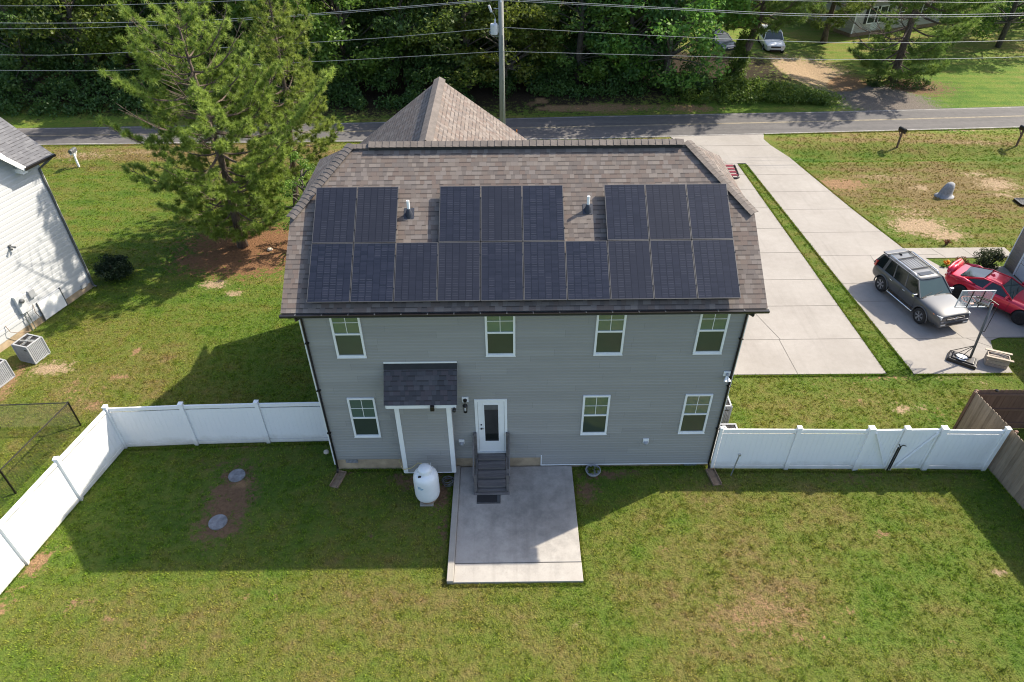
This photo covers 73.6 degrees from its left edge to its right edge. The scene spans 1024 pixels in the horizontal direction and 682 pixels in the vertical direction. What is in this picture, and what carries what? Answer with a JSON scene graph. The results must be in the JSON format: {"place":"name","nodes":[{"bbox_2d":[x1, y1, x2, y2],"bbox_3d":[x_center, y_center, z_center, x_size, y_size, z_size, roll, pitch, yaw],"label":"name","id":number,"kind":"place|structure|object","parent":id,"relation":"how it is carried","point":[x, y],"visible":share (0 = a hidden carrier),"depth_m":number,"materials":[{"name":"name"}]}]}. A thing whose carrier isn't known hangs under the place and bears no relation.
{"place":"outdoors","nodes":[
{"label":"outdoors","id":0,"kind":"place"},
{"bbox_2d":[0,0,1023,681],"bbox_3d":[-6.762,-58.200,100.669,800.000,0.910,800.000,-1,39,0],"label":"ground","id":1,"kind":"structure","parent":0,"point":[988,74],"depth_m":21.39,"materials":[{"name":"green plant"}]},
{"bbox_2d":[0,358,14,387],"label":"air conditioner","id":2,"kind":"object","parent":1,"relation":"on","point":[7,374],"visible":1,"depth_m":25.89,"materials":[{"name":"grey paint"}]},
{"bbox_2d":[11,333,50,363],"bbox_3d":[-18.956,0.317,26.970,0.840,0.895,0.840,10,40,13],"label":"air conditioner","id":3,"kind":"object","parent":1,"relation":"on","point":[30,348],"visible":1,"depth_m":26.78,"materials":[{"name":"grey paint"}]},
{"bbox_2d":[0,401,81,508],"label":"chain link fence","id":4,"kind":"object","parent":1,"relation":"on","point":[36,424],"visible":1,"depth_m":23.24,"materials":[{"name":"black metal"}]},
{"bbox_2d":[0,0,82,96],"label":"maple tree","id":5,"kind":"object","parent":1,"relation":"on","point":[9,62],"visible":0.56,"depth_m":46.87,"materials":[{"name":"green plant"}]},
{"bbox_2d":[0,117,96,352],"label":"white house","id":6,"kind":"structure","parent":1,"relation":"on","point":[44,274],"depth_m":27.71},
{"bbox_2d":[36,287,67,320],"bbox_3d":[-19.642,-1.580,29.220,0.050,0.920,1.220,11,40,14],"label":"access door","id":7,"kind":"structure","parent":6,"relation":"in","point":[56,301],"depth_m":29.21,"materials":[{"name":"white paint"}]},
{"bbox_2d":[21,0,107,66],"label":"poplar tree","id":8,"kind":"object","parent":1,"relation":"on","point":[55,37],"visible":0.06,"depth_m":50.82,"materials":[{"name":"green plant"}]},
{"bbox_2d":[0,0,138,87],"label":"oak tree","id":9,"kind":"object","parent":1,"relation":"on","point":[75,20],"visible":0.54,"depth_m":46.43,"materials":[{"name":"green plant"}]},
{"bbox_2d":[92,253,133,281],"bbox_3d":[-18.276,-3.382,31.266,1.646,1.350,1.623,-31,48,-33],"label":"shrub","id":10,"kind":"object","parent":1,"relation":"on","point":[115,267],"visible":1,"depth_m":31.05,"materials":[{"name":"green plant"}]},
{"bbox_2d":[73,0,174,85],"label":"sweetgum tree","id":11,"kind":"object","parent":1,"relation":"on","point":[101,47],"visible":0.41,"depth_m":47.19,"materials":[{"name":"green plant"}]},
{"bbox_2d":[90,0,181,66],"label":"maple tree","id":12,"kind":"object","parent":1,"relation":"on","point":[146,13],"visible":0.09,"depth_m":48.80,"materials":[{"name":"green plant"}]},
{"bbox_2d":[0,400,328,593],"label":"white fence","id":13,"kind":"object","parent":1,"relation":"on","point":[37,517],"visible":0.88,"depth_m":22.43,"materials":[{"name":"plastic"}]},
{"bbox_2d":[159,0,233,53],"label":"poplar tree","id":14,"kind":"object","parent":1,"relation":"on","point":[210,15],"visible":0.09,"depth_m":50.75,"materials":[{"name":"green plant"}]},
{"bbox_2d":[136,0,260,89],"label":"maple tree","id":15,"kind":"object","parent":1,"relation":"on","point":[220,10],"visible":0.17,"depth_m":46.56,"materials":[{"name":"green plant"}]},
{"bbox_2d":[93,0,337,248],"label":"pine tree","id":16,"kind":"object","parent":1,"relation":"on","point":[257,186],"visible":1,"depth_m":29.29,"materials":[{"name":"green plant"}]},
{"bbox_2d":[208,514,227,529],"bbox_3d":[-9.015,5.551,20.959,0.560,0.142,0.560,-1,39,0],"label":"septic lid","id":17,"kind":"object","parent":1,"relation":"on","point":[217,522],"visible":1,"depth_m":20.91,"materials":[{"name":"concrete"}]},
{"bbox_2d":[228,469,245,481],"bbox_3d":[-9.013,4.402,22.397,0.540,0.142,0.540,-1,39,0],"label":"septic lid","id":18,"kind":"object","parent":1,"relation":"on","point":[236,475],"visible":1,"depth_m":22.35,"materials":[{"name":"concrete"}]},
{"bbox_2d":[190,0,284,88],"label":"poplar tree","id":19,"kind":"object","parent":1,"relation":"on","point":[211,3],"visible":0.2,"depth_m":45.90,"materials":[{"name":"green plant"}]},
{"bbox_2d":[225,0,343,84],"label":"sweetgum tree","id":20,"kind":"object","parent":1,"relation":"on","point":[310,8],"visible":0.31,"depth_m":46.27,"materials":[{"name":"green plant"}]},
{"bbox_2d":[233,0,344,206],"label":"pine tree","id":21,"kind":"object","parent":1,"relation":"on","point":[303,85],"visible":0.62,"depth_m":32.27,"materials":[{"name":"green plant"}]},
{"bbox_2d":[277,151,315,231],"bbox_3d":[-9.849,-6.696,32.579,2.579,4.909,2.679,-1,39,0],"label":"tree","id":22,"kind":"object","parent":1,"relation":"on","point":[301,185],"visible":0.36,"depth_m":31.70,"materials":[{"name":"green plant"}]},
{"bbox_2d":[259,0,410,86],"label":"oak tree","id":23,"kind":"object","parent":1,"relation":"on","point":[368,61],"visible":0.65,"depth_m":46.78,"materials":[{"name":"green plant"}]},
{"bbox_2d":[287,0,387,59],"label":"maple tree","id":24,"kind":"object","parent":1,"relation":"on","point":[335,7],"visible":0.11,"depth_m":52.09,"materials":[{"name":"green plant"}]},
{"bbox_2d":[329,470,346,487],"bbox_3d":[-5.651,4.485,22.224,0.300,0.090,0.660,8,39,11],"label":"splash block","id":25,"kind":"object","parent":1,"relation":"on","point":[338,480],"depth_m":22.21,"materials":[{"name":"grey concrete"}]},
{"bbox_2d":[0,23,712,117],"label":"undergrowth","id":26,"kind":"object","parent":1,"relation":"on","point":[56,84],"visible":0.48,"depth_m":48.21,"materials":[{"name":"green plant"}]},
{"bbox_2d":[352,0,447,63],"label":"maple tree","id":27,"kind":"object","parent":1,"relation":"on","point":[382,13],"visible":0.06,"depth_m":52.21,"materials":[{"name":"green plant"}]},
{"bbox_2d":[339,0,461,84],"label":"maple tree","id":28,"kind":"object","parent":1,"relation":"on","point":[392,22],"visible":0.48,"depth_m":48.00,"materials":[{"name":"green plant"}]},
{"bbox_2d":[399,461,439,505],"bbox_3d":[-2.920,4.081,21.541,0.776,1.582,1.895,-19,42,-22],"label":"propane tank","id":29,"kind":"object","parent":1,"relation":"on","point":[426,483],"visible":1,"depth_m":20.83,"materials":[{"name":"white metal"}]},
{"bbox_2d":[447,466,460,584],"bbox_3d":[-1.762,5.522,20.906,0.185,0.270,4.230,-1,39,0],"label":"patio edging","id":30,"kind":"object","parent":1,"relation":"on","point":[452,545],"visible":0.78,"depth_m":20.55,"materials":[{"name":"concrete"}]},
{"bbox_2d":[389,0,538,90],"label":"oak tree","id":31,"kind":"object","parent":1,"relation":"on","point":[448,26],"visible":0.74,"depth_m":45.57,"materials":[{"name":"green plant"}]},
{"bbox_2d":[488,0,504,123],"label":"utility pole","id":32,"kind":"object","parent":1,"relation":"on","point":[495,28],"visible":0.97,"depth_m":39.92,"materials":[{"name":"grey wood"}]},
{"bbox_2d":[504,51,1008,59],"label":"power line","id":33,"kind":"object","parent":32,"relation":"attached to","point":[776,58],"visible":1,"depth_m":40.47,"materials":[{"name":"metal"}]},
{"bbox_2d":[503,27,1017,42],"bbox_3d":[31.669,-18.311,39.327,64.501,2.070,0.020,-1,39,0],"label":"power line","id":34,"kind":"object","parent":32,"relation":"attached to","point":[764,40],"visible":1,"depth_m":39.77,"materials":[{"name":"metal"}]},
{"bbox_2d":[502,0,1023,16],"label":"power line","id":35,"kind":"object","parent":32,"relation":"attached to","point":[730,12],"visible":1,"depth_m":38.77,"materials":[{"name":"metal"}]},
{"bbox_2d":[527,0,1019,14],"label":"power line","id":36,"kind":"object","parent":32,"relation":"attached to","point":[793,13],"visible":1,"depth_m":38.92,"materials":[{"name":"metal"}]},
{"bbox_2d":[451,0,566,92],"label":"sweetgum tree","id":37,"kind":"object","parent":1,"relation":"on","point":[482,59],"visible":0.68,"depth_m":46.39,"materials":[{"name":"green plant"}]},
{"bbox_2d":[448,0,573,67],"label":"maple tree","id":38,"kind":"object","parent":1,"relation":"on","point":[488,44],"visible":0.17,"depth_m":49.53,"materials":[{"name":"green plant"}]},
{"bbox_2d":[454,466,582,583],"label":"patio","id":39,"kind":"structure","parent":1,"relation":"on","point":[525,530],"depth_m":20.52,"materials":[{"name":"concrete"}]},
{"bbox_2d":[477,495,499,503],"bbox_3d":[-0.732,4.960,21.482,0.741,0.018,0.350,-1,39,0],"label":"doormat","id":40,"kind":"object","parent":39,"relation":"on","point":[487,499],"visible":1,"depth_m":21.46,"materials":[{"name":"rubber"}]},
{"bbox_2d":[473,432,509,494],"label":"steps","id":41,"kind":"structure","parent":39,"relation":"on","point":[490,475],"depth_m":21.76,"materials":[{"name":"grey wood"}]},
{"bbox_2d":[279,76,769,472],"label":"house","id":42,"kind":"structure","parent":1,"relation":"on","point":[567,382],"depth_m":19.65,"materials":[{"name":"grey"}]},
{"bbox_2d":[306,243,353,302],"bbox_3d":[-4.843,-1.825,18.272,1.150,0.967,1.459,-1,39,0],"label":"solar panel","id":43,"kind":"object","parent":42,"relation":"attached to","point":[330,273],"visible":1,"depth_m":18.25,"materials":[{"name":"black glass"}]},
{"bbox_2d":[312,187,356,243],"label":"solar panel","id":44,"kind":"object","parent":42,"relation":"attached to","point":[334,214],"visible":1,"depth_m":18.80,"materials":[{"name":"black glass"}]},
{"bbox_2d":[329,318,366,358],"bbox_3d":[-4.572,-0.179,19.007,0.850,1.687,0.070,-1,39,0],"label":"window","id":45,"kind":"structure","parent":42,"relation":"in","point":[347,334],"depth_m":19.09,"materials":[{"name":"clear glass"}]},
{"bbox_2d":[347,397,380,437],"bbox_3d":[-4.544,2.370,21.042,0.850,1.682,0.070,-1,39,0],"label":"window","id":46,"kind":"structure","parent":42,"relation":"in","point":[362,410],"depth_m":21.01,"materials":[{"name":"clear glass"}]},
{"bbox_2d":[350,243,395,302],"bbox_3d":[-3.697,-1.837,18.277,1.150,0.967,1.459,-1,39,0],"label":"solar panel","id":47,"kind":"object","parent":42,"relation":"attached to","point":[373,270],"visible":1,"depth_m":18.26,"materials":[{"name":"black glass"}]},
{"bbox_2d":[354,187,398,242],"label":"solar panel","id":48,"kind":"object","parent":42,"relation":"attached to","point":[376,214],"visible":1,"depth_m":18.80,"materials":[{"name":"black glass"}]},
{"bbox_2d":[394,242,437,301],"bbox_3d":[-2.551,-1.849,18.282,1.150,0.967,1.459,-1,39,0],"label":"solar panel","id":49,"kind":"object","parent":42,"relation":"attached to","point":[416,266],"visible":1,"depth_m":18.26,"materials":[{"name":"black glass"}]},
{"bbox_2d":[437,242,480,301],"bbox_3d":[-1.405,-1.862,18.287,1.150,0.967,1.459,-1,39,0],"label":"solar panel","id":50,"kind":"object","parent":42,"relation":"attached to","point":[458,271],"visible":1,"depth_m":18.27,"materials":[{"name":"black glass"}]},
{"bbox_2d":[439,186,480,241],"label":"solar panel","id":51,"kind":"object","parent":42,"relation":"attached to","point":[459,213],"visible":1,"depth_m":18.81,"materials":[{"name":"black glass"}]},
{"bbox_2d":[477,402,504,450],"bbox_3d":[-0.641,2.699,21.354,0.800,2.190,0.070,-1,39,0],"label":"door","id":52,"kind":"structure","parent":42,"relation":"in","point":[490,414],"depth_m":21.34,"materials":[{"name":"white glass"}]},
{"bbox_2d":[485,316,515,356],"bbox_3d":[-0.327,-0.224,19.024,0.860,1.687,0.070,-1,39,0],"label":"window","id":53,"kind":"structure","parent":42,"relation":"in","point":[499,330],"depth_m":19.11,"materials":[{"name":"clear glass"}]},
{"bbox_2d":[481,186,522,241],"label":"solar panel","id":54,"kind":"object","parent":42,"relation":"attached to","point":[501,213],"visible":1,"depth_m":18.81,"materials":[{"name":"black glass"}]},
{"bbox_2d":[481,241,523,300],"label":"solar panel","id":55,"kind":"object","parent":42,"relation":"attached to","point":[501,271],"visible":1,"depth_m":18.27,"materials":[{"name":"black glass"}]},
{"bbox_2d":[522,185,564,240],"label":"solar panel","id":56,"kind":"object","parent":42,"relation":"attached to","point":[543,212],"visible":1,"depth_m":18.82,"materials":[{"name":"black glass"}]},
{"bbox_2d":[523,241,566,300],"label":"solar panel","id":57,"kind":"object","parent":42,"relation":"attached to","point":[544,262],"visible":1,"depth_m":18.27,"materials":[{"name":"black glass"}]},
{"bbox_2d":[565,241,610,299],"bbox_3d":[2.033,-1.898,18.301,1.150,0.967,1.459,-1,39,0],"label":"solar panel","id":58,"kind":"object","parent":42,"relation":"attached to","point":[587,268],"visible":1,"depth_m":18.28,"materials":[{"name":"black glass"}]},
{"bbox_2d":[580,395,610,434],"bbox_3d":[2.561,2.295,21.072,0.840,1.682,0.070,-1,39,0],"label":"window","id":59,"kind":"structure","parent":42,"relation":"in","point":[595,408],"depth_m":21.05,"materials":[{"name":"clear glass"}]},
{"bbox_2d":[593,315,626,355],"bbox_3d":[2.732,-0.257,19.037,0.840,1.687,0.070,-1,39,0],"label":"window","id":60,"kind":"structure","parent":42,"relation":"in","point":[610,329],"depth_m":19.12,"materials":[{"name":"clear glass"}]},
{"bbox_2d":[604,184,648,240],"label":"solar panel","id":61,"kind":"object","parent":42,"relation":"attached to","point":[626,211],"visible":1,"depth_m":18.83,"materials":[{"name":"black glass"}]},
{"bbox_2d":[607,240,653,299],"bbox_3d":[3.179,-1.910,18.305,1.150,0.967,1.459,-1,39,0],"label":"solar panel","id":62,"kind":"object","parent":42,"relation":"attached to","point":[630,271],"visible":1,"depth_m":18.28,"materials":[{"name":"black glass"}]},
{"bbox_2d":[645,184,690,239],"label":"solar panel","id":63,"kind":"object","parent":42,"relation":"attached to","point":[667,212],"visible":1,"depth_m":18.83,"materials":[{"name":"black glass"}]},
{"bbox_2d":[650,240,696,298],"bbox_3d":[4.325,-1.922,18.310,1.150,0.967,1.459,-1,39,0],"label":"solar panel","id":64,"kind":"object","parent":42,"relation":"attached to","point":[673,270],"visible":1,"depth_m":18.29,"materials":[{"name":"black glass"}]},
{"bbox_2d":[678,394,712,433],"bbox_3d":[5.646,2.262,21.085,0.850,1.682,0.070,-1,39,0],"label":"window","id":65,"kind":"structure","parent":42,"relation":"in","point":[696,407],"depth_m":21.06,"materials":[{"name":"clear glass"}]},
{"bbox_2d":[686,184,732,239],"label":"solar panel","id":66,"kind":"object","parent":42,"relation":"attached to","point":[709,212],"visible":1,"depth_m":18.83,"materials":[{"name":"black glass"}]},
{"bbox_2d":[692,314,730,354],"bbox_3d":[5.572,-0.287,19.049,0.840,1.687,0.070,-1,39,0],"label":"window","id":67,"kind":"structure","parent":42,"relation":"in","point":[712,328],"depth_m":19.13,"materials":[{"name":"clear glass"}]},
{"bbox_2d":[692,239,740,298],"bbox_3d":[5.471,-1.935,18.315,1.150,0.967,1.459,-1,39,0],"label":"solar panel","id":68,"kind":"object","parent":42,"relation":"attached to","point":[716,271],"visible":1,"depth_m":18.29,"materials":[{"name":"black glass"}]},
{"bbox_2d":[528,0,636,84],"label":"poplar tree","id":69,"kind":"object","parent":1,"relation":"on","point":[599,70],"visible":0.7,"depth_m":47.34,"materials":[{"name":"green plant"}]},
{"bbox_2d":[585,464,600,476],"bbox_3d":[2.646,4.212,22.303,0.500,0.323,0.500,-1,39,0],"label":"planter","id":70,"kind":"object","parent":1,"relation":"on","point":[593,470],"visible":1,"depth_m":22.27,"materials":[{"name":"grey paint"}]},
{"bbox_2d":[551,0,643,64],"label":"maple tree","id":71,"kind":"object","parent":1,"relation":"on","point":[564,7],"visible":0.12,"depth_m":50.21,"materials":[{"name":"green plant"}]},
{"bbox_2d":[572,0,689,87],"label":"maple tree","id":72,"kind":"object","parent":1,"relation":"on","point":[658,14],"visible":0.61,"depth_m":47.21,"materials":[{"name":"green plant"}]},
{"bbox_2d":[571,0,698,51],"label":"maple tree","id":73,"kind":"object","parent":1,"relation":"on","point":[654,22],"visible":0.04,"depth_m":50.30,"materials":[{"name":"green plant"}]},
{"bbox_2d":[604,0,696,64],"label":"pine tree","id":74,"kind":"object","parent":1,"relation":"on","point":[638,15],"visible":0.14,"depth_m":48.42,"materials":[{"name":"green plant"}]},
{"bbox_2d":[592,0,759,90],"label":"oak tree","id":75,"kind":"object","parent":1,"relation":"on","point":[710,5],"visible":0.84,"depth_m":45.86,"materials":[{"name":"green plant"}]},
{"bbox_2d":[705,468,721,485],"bbox_3d":[6.549,4.406,22.212,0.300,0.090,0.660,-6,39,-7],"label":"splash block","id":76,"kind":"object","parent":1,"relation":"on","point":[713,476],"depth_m":22.20,"materials":[{"name":"grey concrete"}]},
{"bbox_2d":[705,28,735,50],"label":"sedan","id":77,"kind":"object","parent":1,"relation":"on","point":[727,41],"visible":0.36,"depth_m":58.11,"materials":[{"name":"paint"}]},
{"bbox_2d":[721,396,732,422],"bbox_3d":[7.181,2.458,23.865,0.740,1.125,0.740,-1,39,0],"label":"air conditioner","id":78,"kind":"object","parent":1,"relation":"on","point":[727,412],"visible":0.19,"depth_m":23.49,"materials":[{"name":"grey paint"}]},
{"bbox_2d":[671,134,789,163],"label":"driveway apron","id":79,"kind":"object","parent":1,"relation":"on","point":[758,148],"visible":0.58,"depth_m":42.88,"materials":[{"name":"concrete"}]},
{"bbox_2d":[661,8,845,107],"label":"ivy","id":80,"kind":"object","parent":1,"relation":"on","point":[738,83],"visible":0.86,"depth_m":48.87,"materials":[{"name":"green plant"}]},
{"bbox_2d":[713,0,827,75],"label":"pine tree","id":81,"kind":"object","parent":1,"relation":"on","point":[779,22],"visible":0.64,"depth_m":47.51,"materials":[{"name":"green plant"}]},
{"bbox_2d":[757,24,785,52],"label":"suv","id":82,"kind":"object","parent":1,"relation":"on","point":[776,43],"visible":0.81,"depth_m":58.01,"materials":[{"name":"white paint"}]},
{"bbox_2d":[807,0,876,43],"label":"pine tree","id":83,"kind":"object","parent":1,"relation":"on","point":[853,8],"visible":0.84,"depth_m":58.75,"materials":[{"name":"green plant"}]},
{"bbox_2d":[710,425,1012,470],"bbox_3d":[11.000,3.529,21.909,8.998,2.188,0.229,0,39,0],"label":"white fence","id":84,"kind":"object","parent":1,"relation":"on","point":[871,447],"visible":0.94,"depth_m":21.84,"materials":[{"name":"plastic"}]},
{"bbox_2d":[800,0,942,36],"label":"house","id":85,"kind":"structure","parent":1,"relation":"on","point":[866,20],"depth_m":62.30,"materials":[{"name":"grey"}]},
{"bbox_2d":[863,6,880,23],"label":"window","id":86,"kind":"structure","parent":85,"relation":"in","point":[868,20],"depth_m":61.56,"materials":[{"name":"clear glass"}]},
{"bbox_2d":[863,75,936,90],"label":"brush","id":87,"kind":"object","parent":1,"relation":"on","point":[875,82],"visible":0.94,"depth_m":51.62,"materials":[{"name":"green plant"}]},
{"bbox_2d":[843,0,1006,82],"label":"pine tree","id":88,"kind":"object","parent":1,"relation":"on","point":[932,51],"visible":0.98,"depth_m":49.92,"materials":[{"name":"green plant"}]},
{"bbox_2d":[934,182,954,199],"bbox_3d":[23.772,-8.282,37.402,1.067,0.870,0.858,-1,39,0],"label":"rock cover","id":89,"kind":"object","parent":1,"relation":"on","point":[945,192],"visible":1,"depth_m":37.30,"materials":[{"name":"grey stone"}]},
{"bbox_2d":[936,0,988,51],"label":"pine tree","id":90,"kind":"object","parent":1,"relation":"on","point":[977,7],"visible":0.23,"depth_m":56.12,"materials":[{"name":"green plant"}]},
{"bbox_2d":[953,389,1023,508],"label":"wooden fence","id":91,"kind":"object","parent":1,"relation":"on","point":[994,409],"visible":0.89,"depth_m":22.36,"materials":[{"name":"brown wood"}]},
{"bbox_2d":[973,247,1007,269],"bbox_3d":[22.009,-3.787,31.579,1.515,1.108,1.208,-1,39,0],"label":"shrub","id":92,"kind":"object","parent":1,"relation":"on","point":[987,256],"visible":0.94,"depth_m":31.41,"materials":[{"name":"green plant"}]},
{"bbox_2d":[969,0,1023,47],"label":"oak tree","id":93,"kind":"object","parent":1,"relation":"on","point":[990,22],"visible":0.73,"depth_m":58.34,"materials":[{"name":"green plant"}]},
{"bbox_2d":[1003,227,1023,281],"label":"taupe house","id":94,"kind":"structure","parent":1,"relation":"on","point":[1014,264],"depth_m":31.15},
{"bbox_2d":[17,106,1023,144],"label":"road","id":95,"kind":"structure","parent":0,"point":[629,129],"depth_m":45.85,"materials":[{"name":"grey asphalt"}]},
{"bbox_2d":[27,115,1023,135],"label":"road centre line","id":96,"kind":"object","parent":95,"relation":"on","point":[610,125],"visible":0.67,"depth_m":45.98,"materials":[{"name":"yellow paint"}]},
{"bbox_2d":[41,107,1011,128],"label":"road edge line","id":97,"kind":"object","parent":95,"relation":"on","point":[617,116],"visible":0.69,"depth_m":47.31,"materials":[{"name":"white paint"}]},
{"bbox_2d":[77,126,1019,143],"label":"road edge line","id":98,"kind":"object","parent":95,"relation":"on","point":[619,137],"visible":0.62,"depth_m":44.47,"materials":[{"name":"white paint"}]},
{"bbox_2d":[724,163,885,374],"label":"driveway","id":99,"kind":"structure","parent":0,"point":[811,342],"depth_m":28.55,"materials":[{"name":"concrete"}]},
{"bbox_2d":[725,145,1023,373],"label":"driveway joint","id":100,"kind":"object","parent":99,"relation":"on","point":[843,283],"visible":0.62,"depth_m":29.83,"materials":[{"name":"grey concrete"}]},
{"bbox_2d":[746,158,1023,373],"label":"neighbour driveway","id":101,"kind":"structure","parent":0,"point":[835,224],"depth_m":31.93,"materials":[{"name":"concrete"}]},
{"bbox_2d":[872,248,970,327],"bbox_3d":[17.419,-2.253,29.168,1.966,1.634,4.284,-9,39,-11],"label":"suv","id":102,"kind":"object","parent":101,"relation":"on","point":[921,288],"visible":0.98,"depth_m":28.63,"materials":[{"name":"paint"}]},
{"bbox_2d":[946,290,998,369],"bbox_3d":[17.483,-0.547,26.004,1.577,2.915,1.132,30,48,33],"label":"basketball hoop","id":103,"kind":"object","parent":101,"relation":"on","point":[964,360],"visible":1,"depth_m":26.19,"materials":[{"name":"black metal"}]},
{"bbox_2d":[945,258,1023,324],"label":"sports car","id":104,"kind":"object","parent":101,"relation":"on","point":[961,275],"visible":0.93,"depth_m":29.10,"materials":[{"name":"red paint"}]},
{"bbox_2d":[983,348,1013,369],"bbox_3d":[18.723,0.706,26.387,0.920,0.445,0.560,15,41,18],"label":"bench","id":105,"kind":"object","parent":101,"relation":"on","point":[1000,359],"visible":1,"depth_m":26.28,"materials":[{"name":"white wood"}]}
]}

